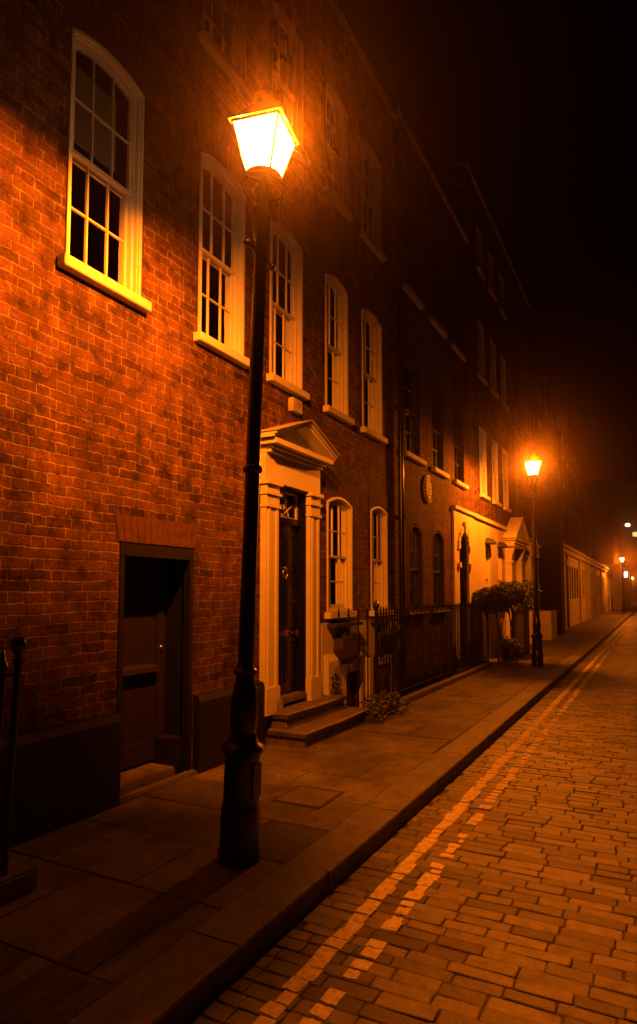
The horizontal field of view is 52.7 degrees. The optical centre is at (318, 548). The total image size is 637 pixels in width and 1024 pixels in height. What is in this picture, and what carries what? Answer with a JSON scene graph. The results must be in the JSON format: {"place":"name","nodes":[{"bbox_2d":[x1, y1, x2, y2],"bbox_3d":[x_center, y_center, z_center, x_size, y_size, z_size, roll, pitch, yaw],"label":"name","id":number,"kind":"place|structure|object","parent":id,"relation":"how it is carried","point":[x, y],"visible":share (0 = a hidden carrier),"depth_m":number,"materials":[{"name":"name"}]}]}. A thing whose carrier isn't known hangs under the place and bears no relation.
{"place":"outdoors","nodes":[
{"label":"outdoors","id":0,"kind":"place"},
{"bbox_2d":[0,630,604,1023],"bbox_3d":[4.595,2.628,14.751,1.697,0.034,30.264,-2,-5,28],"label":"pavement","id":1,"kind":"structure","parent":0,"point":[87,924],"depth_m":3.75,"materials":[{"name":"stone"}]},
{"bbox_2d":[0,857,36,905],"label":"door step","id":2,"kind":"object","parent":1,"relation":"on","point":[19,880],"depth_m":3.36,"materials":[{"name":"stone"}]},
{"bbox_2d":[0,635,26,876],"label":"iron railing","id":3,"kind":"object","parent":2,"relation":"on","point":[18,645],"visible":1,"depth_m":3.43,"materials":[{"name":"black metal"}]},
{"bbox_2d":[217,83,299,867],"bbox_3d":[-0.403,-0.559,3.961,0.403,4.830,0.403,0,-4,28],"label":"street lamp","id":4,"kind":"object","parent":1,"relation":"on","point":[261,125],"visible":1,"depth_m":3.90,"materials":[{"name":"black metal"}]},
{"bbox_2d":[271,785,344,808],"bbox_3d":[-0.077,1.938,5.018,0.420,0.020,0.440,-2,-5,28],"label":"inspection cover","id":5,"kind":"object","parent":1,"relation":"on","point":[310,796],"visible":1,"depth_m":5.00,"materials":[{"name":"metal"}]},
{"bbox_2d":[265,694,368,748],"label":"entrance steps","id":6,"kind":"structure","parent":1,"relation":"on","point":[304,724],"depth_m":6.99,"materials":[{"name":"stone"}]},
{"bbox_2d":[277,699,279,710],"bbox_3d":[-0.434,1.657,6.819,0.046,0.130,0.045,-2,-5,28],"label":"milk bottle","id":7,"kind":"object","parent":6,"relation":"on","point":[278,706],"visible":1,"depth_m":6.80,"materials":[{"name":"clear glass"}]},
{"bbox_2d":[280,698,283,709],"bbox_3d":[-0.397,1.662,6.890,0.046,0.130,0.045,-2,-5,28],"label":"milk bottle","id":8,"kind":"object","parent":6,"relation":"on","point":[281,705],"visible":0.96,"depth_m":6.87,"materials":[{"name":"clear glass"}]},
{"bbox_2d":[330,667,342,694],"bbox_3d":[0.232,1.625,7.930,0.154,0.357,0.176,-2,-5,28],"label":"climbing plant","id":9,"kind":"object","parent":6,"relation":"on","point":[336,679],"visible":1,"depth_m":7.91,"materials":[{"name":"green plant"}]},
{"bbox_2d":[495,579,541,639],"bbox_3d":[4.863,1.706,15.758,1.246,1.958,1.601,0,-4,4],"label":"topiary tree","id":10,"kind":"object","parent":1,"relation":"on","point":[528,604],"visible":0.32,"depth_m":15.38,"materials":[{"name":"green plant"}]},
{"bbox_2d":[510,608,529,658],"bbox_3d":[5.164,2.090,16.377,0.084,1.275,2.282,-2,-5,28],"label":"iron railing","id":11,"kind":"object","parent":1,"relation":"on","point":[520,631],"visible":0.72,"depth_m":16.44,"materials":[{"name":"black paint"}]},
{"bbox_2d":[189,626,636,1023],"bbox_3d":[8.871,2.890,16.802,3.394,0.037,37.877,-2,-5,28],"label":"road","id":12,"kind":"structure","parent":0,"point":[596,925],"depth_m":3.55,"materials":[{"name":"stone"}]},
{"bbox_2d":[252,626,625,1023],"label":"yellow line","id":13,"kind":"object","parent":12,"relation":"on","point":[308,970],"visible":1,"depth_m":3.55,"materials":[{"name":"paint"}]},
{"bbox_2d":[298,626,629,1023],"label":"yellow line","id":14,"kind":"object","parent":12,"relation":"on","point":[335,996],"visible":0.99,"depth_m":3.55,"materials":[{"name":"paint"}]},
{"bbox_2d":[351,662,557,739],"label":"pavement","id":15,"kind":"structure","parent":0,"point":[453,711],"depth_m":9.18,"materials":[{"name":"stone"}]},
{"bbox_2d":[363,689,409,723],"bbox_3d":[0.846,1.991,8.232,0.504,0.370,0.990,-2,-5,28],"label":"shrub","id":16,"kind":"object","parent":15,"relation":"on","point":[379,704],"visible":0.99,"depth_m":8.22,"materials":[{"name":"green plant"}]},
{"bbox_2d":[472,584,525,664],"bbox_3d":[4.041,1.693,14.411,1.153,1.795,1.150,-2,-5,28],"label":"topiary tree","id":17,"kind":"object","parent":15,"relation":"on","point":[497,598],"visible":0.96,"depth_m":14.30,"materials":[{"name":"green plant"}]},
{"bbox_2d":[493,636,523,663],"bbox_3d":[4.440,2.310,14.849,0.683,0.627,1.316,-2,-5,28],"label":"shrub","id":18,"kind":"object","parent":15,"relation":"on","point":[509,647],"visible":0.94,"depth_m":14.56,"materials":[{"name":"green plant"}]},
{"bbox_2d":[524,448,543,666],"bbox_3d":[4.778,0.154,14.170,0.348,4.830,0.348,-1,-4,10],"label":"street lamp","id":19,"kind":"object","parent":15,"relation":"on","point":[536,635],"visible":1,"depth_m":14.10,"materials":[{"name":"black metal"}]},
{"bbox_2d":[337,0,636,486],"label":"sky","id":20,"kind":"structure","parent":0,"point":[538,97],"materials":[{"name":"black"}]},
{"bbox_2d":[566,602,636,630],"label":"sidewalk","id":21,"kind":"structure","parent":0,"point":[604,621],"depth_m":36.67,"materials":[{"name":"grey concrete"}]},
{"bbox_2d":[620,555,625,612],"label":"street lamp","id":22,"kind":"object","parent":21,"relation":"on","point":[623,606],"visible":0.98,"depth_m":52.32,"materials":[{"name":"black metal"}]},
{"bbox_2d":[623,570,629,611],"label":"sign post","id":23,"kind":"object","parent":21,"relation":"on","point":[626,593],"visible":0.76,"depth_m":55.73,"materials":[{"name":"black metal"}]},
{"bbox_2d":[614,486,636,601],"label":"office block","id":24,"kind":"structure","parent":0,"point":[627,504],"depth_m":135.58,"materials":[{"name":"black paint"}]},
{"bbox_2d":[621,611,636,625],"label":"road beyond","id":25,"kind":"object","parent":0,"point":[634,623],"visible":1,"depth_m":39.46,"materials":[{"name":"stone"}]},
{"bbox_2d":[625,613,636,625],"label":"yellow line","id":26,"kind":"object","parent":25,"relation":"on","point":[632,621],"visible":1,"depth_m":39.37,"materials":[{"name":"paint"}]},
{"label":"ground","id":27,"kind":"structure","parent":0,"visible":0},
{"bbox_2d":[0,0,405,852],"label":"brick townhouse","id":28,"kind":"structure","parent":27,"relation":"on","point":[126,256],"depth_m":5.75,"materials":[{"name":"red brick"}]},
{"bbox_2d":[57,27,151,313],"bbox_3d":[-1.660,-2.939,5.012,0.196,1.933,0.880,-2,-5,28],"label":"window","id":29,"kind":"structure","parent":28,"relation":"in","point":[103,245],"depth_m":5.07,"materials":[{"name":"white paint"}]},
{"bbox_2d":[121,556,166,771],"bbox_3d":[-1.590,0.924,5.463,0.108,1.878,0.896,-2,-5,28],"label":"service door","id":30,"kind":"structure","parent":28,"relation":"in","point":[145,578],"depth_m":5.60,"materials":[{"name":"brown wood"}]},
{"bbox_2d":[193,152,249,368],"bbox_3d":[-0.961,-2.846,6.347,0.196,1.933,0.860,-2,-5,28],"label":"window","id":31,"kind":"structure","parent":28,"relation":"in","point":[221,265],"depth_m":6.43,"materials":[{"name":"white paint"}]},
{"bbox_2d":[198,0,254,100],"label":"window","id":32,"kind":"structure","parent":28,"relation":"in","point":[236,10],"depth_m":6.69,"materials":[{"name":"white paint"}]},
{"bbox_2d":[266,220,309,400],"bbox_3d":[-0.384,-2.769,7.448,0.196,1.933,0.850,-2,-5,28],"label":"window","id":33,"kind":"structure","parent":28,"relation":"in","point":[286,281],"depth_m":7.56,"materials":[{"name":"white paint"}]},
{"bbox_2d":[278,523,297,695],"bbox_3d":[-0.396,0.682,7.314,0.110,1.940,0.680,-2,-5,28],"label":"front door","id":34,"kind":"structure","parent":28,"relation":"in","point":[288,534],"depth_m":7.41,"materials":[{"name":"black paint"}]},
{"bbox_2d":[271,0,309,168],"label":"window","id":35,"kind":"structure","parent":28,"relation":"in","point":[291,104],"depth_m":7.81,"materials":[{"name":"white paint"}]},
{"bbox_2d":[323,82,353,222],"bbox_3d":[0.230,-5.460,8.813,0.196,1.633,0.800,-2,-5,28],"label":"window","id":36,"kind":"structure","parent":28,"relation":"in","point":[335,188],"depth_m":8.93,"materials":[{"name":"white paint"}]},
{"bbox_2d":[323,273,354,425],"bbox_3d":[0.230,-2.687,8.619,0.196,1.933,0.800,-2,-5,28],"label":"window","id":37,"kind":"structure","parent":28,"relation":"in","point":[336,405],"depth_m":8.76,"materials":[{"name":"white paint"}]},
{"bbox_2d":[324,497,356,618],"bbox_3d":[0.267,0.111,8.494,0.196,1.593,0.880,-2,-5,28],"label":"window","id":38,"kind":"structure","parent":28,"relation":"in","point":[339,511],"depth_m":8.63,"materials":[{"name":"white paint"}]},
{"bbox_2d":[327,621,362,663],"bbox_3d":[0.370,1.222,8.329,0.208,0.525,0.820,-2,-5,28],"label":"wall planter","id":39,"kind":"object","parent":28,"relation":"attached to","point":[345,648],"visible":0.96,"depth_m":8.20,"materials":[{"name":"ceramic"}]},
{"bbox_2d":[345,664,362,707],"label":"window","id":40,"kind":"structure","parent":28,"relation":"in","point":[354,668],"depth_m":8.90,"materials":[{"name":"white paint"}]},
{"bbox_2d":[359,138,386,262],"bbox_3d":[0.793,-5.385,9.887,0.196,1.633,0.870,-2,-5,28],"label":"window","id":41,"kind":"structure","parent":28,"relation":"in","point":[370,166],"depth_m":10.03,"materials":[{"name":"white paint"}]},
{"bbox_2d":[360,309,387,444],"bbox_3d":[0.793,-2.612,9.693,0.196,1.933,0.870,-2,-5,28],"label":"window","id":42,"kind":"structure","parent":28,"relation":"in","point":[372,423],"depth_m":9.86,"materials":[{"name":"white paint"}]},
{"bbox_2d":[369,506,393,615],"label":"window","id":43,"kind":"structure","parent":28,"relation":"in","point":[378,567],"depth_m":9.90,"materials":[{"name":"white paint"}]},
{"bbox_2d":[370,618,398,654],"bbox_3d":[1.018,1.306,9.544,0.219,0.525,0.820,-2,-5,28],"label":"wall planter","id":44,"kind":"object","parent":28,"relation":"attached to","point":[372,621],"visible":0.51,"depth_m":9.41,"materials":[{"name":"black metal"}]},
{"bbox_2d":[379,657,390,691],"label":"window","id":45,"kind":"structure","parent":28,"relation":"in","point":[390,657],"depth_m":9.86,"materials":[{"name":"white paint"}]},
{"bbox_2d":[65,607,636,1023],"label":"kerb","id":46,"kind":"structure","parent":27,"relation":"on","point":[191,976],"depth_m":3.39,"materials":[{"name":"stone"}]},
{"bbox_2d":[393,105,475,694],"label":"brick townhouse","id":47,"kind":"structure","parent":27,"relation":"on","point":[439,539],"depth_m":12.50,"materials":[{"name":"brick"}]},
{"bbox_2d":[402,202,424,308],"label":"window","id":48,"kind":"structure","parent":47,"relation":"in","point":[409,226],"depth_m":11.67,"materials":[{"name":"black paint"}]},
{"bbox_2d":[404,359,426,464],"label":"window","id":49,"kind":"structure","parent":47,"relation":"in","point":[411,375],"depth_m":11.48,"materials":[{"name":"glass"}]},
{"bbox_2d":[409,524,423,614],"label":"window","id":50,"kind":"structure","parent":47,"relation":"in","point":[415,536],"depth_m":11.41,"materials":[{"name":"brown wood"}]},
{"bbox_2d":[430,245,447,336],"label":"window","id":51,"kind":"structure","parent":47,"relation":"in","point":[435,263],"depth_m":13.04,"materials":[{"name":"black paint"}]},
{"bbox_2d":[433,531,446,612],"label":"window","id":52,"kind":"structure","parent":47,"relation":"in","point":[438,543],"depth_m":12.60,"materials":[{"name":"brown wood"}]},
{"bbox_2d":[431,385,449,477],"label":"window","id":53,"kind":"structure","parent":47,"relation":"in","point":[437,437],"depth_m":12.87,"materials":[{"name":"black glass"}]},
{"bbox_2d":[451,278,466,360],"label":"window","id":54,"kind":"structure","parent":47,"relation":"in","point":[455,291],"depth_m":14.40,"materials":[{"name":"glass"}]},
{"bbox_2d":[453,405,468,488],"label":"window","id":55,"kind":"structure","parent":47,"relation":"in","point":[457,414],"depth_m":14.21,"materials":[{"name":"black glass"}]},
{"bbox_2d":[436,160,540,663],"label":"brick townhouse","id":56,"kind":"structure","parent":27,"relation":"on","point":[499,387],"depth_m":17.41,"materials":[{"name":"brown brick"}]},
{"bbox_2d":[475,223,486,280],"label":"window","id":57,"kind":"structure","parent":56,"relation":"in","point":[479,241],"depth_m":16.42,"materials":[{"name":"white paint"}]},
{"bbox_2d":[477,318,488,385],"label":"window","id":58,"kind":"structure","parent":56,"relation":"in","point":[480,329],"depth_m":16.26,"materials":[{"name":"glass"}]},
{"bbox_2d":[479,426,490,500],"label":"window","id":59,"kind":"structure","parent":56,"relation":"in","point":[482,434],"depth_m":16.13,"materials":[{"name":"white paint"}]},
{"bbox_2d":[485,547,489,588],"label":"window","id":60,"kind":"structure","parent":56,"relation":"in","point":[487,552],"depth_m":16.05,"materials":[{"name":"beige paint"}]},
{"bbox_2d":[488,249,497,301],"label":"window","id":61,"kind":"structure","parent":56,"relation":"in","point":[491,290],"depth_m":17.62,"materials":[{"name":"white paint"}]},
{"bbox_2d":[490,338,499,399],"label":"window","id":62,"kind":"structure","parent":56,"relation":"in","point":[492,346],"depth_m":17.45,"materials":[{"name":"white paint"}]},
{"bbox_2d":[491,438,501,506],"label":"window","id":63,"kind":"structure","parent":56,"relation":"in","point":[495,501],"depth_m":17.33,"materials":[{"name":"white paint"}]},
{"bbox_2d":[498,551,501,583],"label":"window","id":64,"kind":"structure","parent":56,"relation":"in","point":[499,553],"depth_m":17.29,"materials":[{"name":"beige paint"}]},
{"bbox_2d":[499,272,507,320],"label":"window","id":65,"kind":"structure","parent":56,"relation":"in","point":[501,282],"depth_m":18.86,"materials":[{"name":"white paint"}]},
{"bbox_2d":[500,354,509,411],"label":"window","id":66,"kind":"structure","parent":56,"relation":"in","point":[503,363],"depth_m":18.73,"materials":[{"name":"white paint"}]},
{"bbox_2d":[502,448,511,512],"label":"window","id":67,"kind":"structure","parent":56,"relation":"in","point":[504,454],"depth_m":18.54,"materials":[{"name":"white paint"}]},
{"bbox_2d":[529,327,565,639],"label":"brick house","id":68,"kind":"structure","parent":27,"relation":"on","point":[546,444],"depth_m":25.41,"materials":[{"name":"brown brick"}]},
{"bbox_2d":[529,323,592,558],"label":"tall building","id":69,"kind":"structure","parent":27,"relation":"on","point":[551,409],"depth_m":46.19,"materials":[{"name":"brick"}]},
{"bbox_2d":[536,362,540,402],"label":"window","id":70,"kind":"structure","parent":69,"relation":"in","point":[538,368],"depth_m":35.37,"materials":[{"name":"glass"}]},
{"bbox_2d":[544,376,546,412],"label":"window","id":71,"kind":"structure","parent":69,"relation":"in","point":[545,381],"depth_m":37.58,"materials":[{"name":"glass"}]},
{"bbox_2d":[550,388,552,422],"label":"window","id":72,"kind":"structure","parent":69,"relation":"in","point":[551,393],"depth_m":39.80,"materials":[{"name":"paint"}]},
{"bbox_2d":[555,399,558,428],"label":"window","id":73,"kind":"structure","parent":69,"relation":"in","point":[557,423],"depth_m":42.01,"materials":[{"name":"paint"}]},
{"bbox_2d":[561,410,563,440],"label":"window","id":74,"kind":"structure","parent":69,"relation":"in","point":[562,437],"depth_m":44.21,"materials":[{"name":"paint"}]},
{"bbox_2d":[562,456,564,487],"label":"window","id":75,"kind":"structure","parent":69,"relation":"in","point":[563,475],"depth_m":43.94,"materials":[{"name":"paint"}]},
{"bbox_2d":[563,506,565,541],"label":"window","id":76,"kind":"structure","parent":69,"relation":"in","point":[564,512],"depth_m":43.74,"materials":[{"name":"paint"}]},
{"bbox_2d":[565,418,567,447],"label":"window","id":77,"kind":"structure","parent":69,"relation":"in","point":[566,431],"depth_m":46.41,"materials":[{"name":"paint"}]},
{"bbox_2d":[566,462,568,492],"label":"window","id":78,"kind":"structure","parent":69,"relation":"in","point":[567,468],"depth_m":46.19,"materials":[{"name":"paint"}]},
{"bbox_2d":[568,510,570,544],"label":"window","id":79,"kind":"structure","parent":69,"relation":"in","point":[569,542],"depth_m":45.93,"materials":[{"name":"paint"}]},
{"bbox_2d":[569,426,571,454],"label":"window","id":80,"kind":"structure","parent":69,"relation":"in","point":[569,426],"depth_m":48.62,"materials":[{"name":"paint"}]},
{"bbox_2d":[570,468,572,497],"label":"window","id":81,"kind":"structure","parent":69,"relation":"in","point":[570,468],"depth_m":48.39,"materials":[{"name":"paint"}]},
{"bbox_2d":[572,514,573,546],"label":"window","id":82,"kind":"structure","parent":69,"relation":"in","point":[572,514],"depth_m":48.14,"materials":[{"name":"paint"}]},
{"bbox_2d":[573,433,575,460],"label":"window","id":83,"kind":"structure","parent":69,"relation":"in","point":[573,433],"depth_m":50.82,"materials":[{"name":"paint"}]},
{"bbox_2d":[574,474,576,501],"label":"window","id":84,"kind":"structure","parent":69,"relation":"in","point":[574,474],"depth_m":50.62,"materials":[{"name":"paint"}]},
{"bbox_2d":[575,517,577,548],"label":"window","id":85,"kind":"structure","parent":69,"relation":"in","point":[575,517],"depth_m":50.35,"materials":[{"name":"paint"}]},
{"bbox_2d":[576,440,578,465],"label":"window","id":86,"kind":"structure","parent":69,"relation":"in","point":[576,440],"depth_m":53.03,"materials":[{"name":"paint"}]},
{"bbox_2d":[578,480,579,505],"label":"window","id":87,"kind":"structure","parent":69,"relation":"in","point":[578,480],"depth_m":52.80,"materials":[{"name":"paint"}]},
{"bbox_2d":[579,521,580,550],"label":"window","id":88,"kind":"structure","parent":69,"relation":"in","point":[579,521],"depth_m":52.55,"materials":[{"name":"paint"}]},
{"bbox_2d":[580,447,581,471],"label":"window","id":89,"kind":"structure","parent":69,"relation":"in","point":[580,447],"depth_m":55.23,"materials":[{"name":"paint"}]},
{"bbox_2d":[581,484,582,508],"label":"window","id":90,"kind":"structure","parent":69,"relation":"in","point":[581,484],"depth_m":55.00,"materials":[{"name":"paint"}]},
{"bbox_2d":[582,524,583,551],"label":"window","id":91,"kind":"structure","parent":69,"relation":"in","point":[582,524],"depth_m":54.75,"materials":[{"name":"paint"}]},
{"bbox_2d":[584,489,585,512],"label":"window","id":92,"kind":"structure","parent":69,"relation":"in","point":[584,489],"depth_m":57.20,"materials":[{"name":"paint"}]},
{"bbox_2d":[585,527,586,553],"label":"window","id":93,"kind":"structure","parent":69,"relation":"in","point":[585,527],"depth_m":56.95,"materials":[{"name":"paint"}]},
{"bbox_2d":[587,529,589,555],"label":"window","id":94,"kind":"structure","parent":69,"relation":"in","point":[587,529],"depth_m":59.23,"materials":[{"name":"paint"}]},
{"bbox_2d":[589,496,590,518],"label":"window","id":95,"kind":"structure","parent":69,"relation":"in","point":[589,496],"depth_m":61.28,"materials":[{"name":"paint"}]},
{"bbox_2d":[590,531,591,556],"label":"window","id":96,"kind":"structure","parent":69,"relation":"in","point":[590,531],"depth_m":61.04,"materials":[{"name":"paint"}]},
{"bbox_2d":[563,543,613,628],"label":"building","id":97,"kind":"structure","parent":27,"relation":"on","point":[588,587],"depth_m":37.53,"materials":[{"name":"beige paint"}]},
{"bbox_2d":[591,479,624,609],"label":"corner building","id":98,"kind":"structure","parent":27,"relation":"on","point":[605,524],"depth_m":63.62,"materials":[{"name":"beige paint"}]},
{"bbox_2d":[618,523,629,563],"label":"column lamp","id":99,"kind":"object","parent":27,"relation":"on","point":[627,524],"visible":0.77,"depth_m":83.49,"materials":[{"name":"black metal"}]},
{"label":"basement well","id":100,"kind":"structure","parent":0,"visible":0},
{"bbox_2d":[376,662,492,713],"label":"railing plinth","id":101,"kind":"structure","parent":100,"relation":"on","point":[422,692],"depth_m":10.85,"materials":[{"name":"stone"}]},
{"bbox_2d":[333,607,371,706],"bbox_3d":[0.453,1.422,8.299,0.653,1.340,0.039,3,-5,-37],"label":"iron railing","id":102,"kind":"object","parent":101,"relation":"on","point":[348,619],"visible":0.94,"depth_m":8.33,"materials":[{"name":"black metal"}]},
{"bbox_2d":[373,600,488,698],"bbox_3d":[2.255,1.589,11.365,0.084,1.415,6.502,-2,-5,28],"label":"iron railing","id":103,"kind":"object","parent":101,"relation":"on","point":[429,617],"visible":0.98,"depth_m":10.65,"materials":[{"name":"black metal"}]}
]}

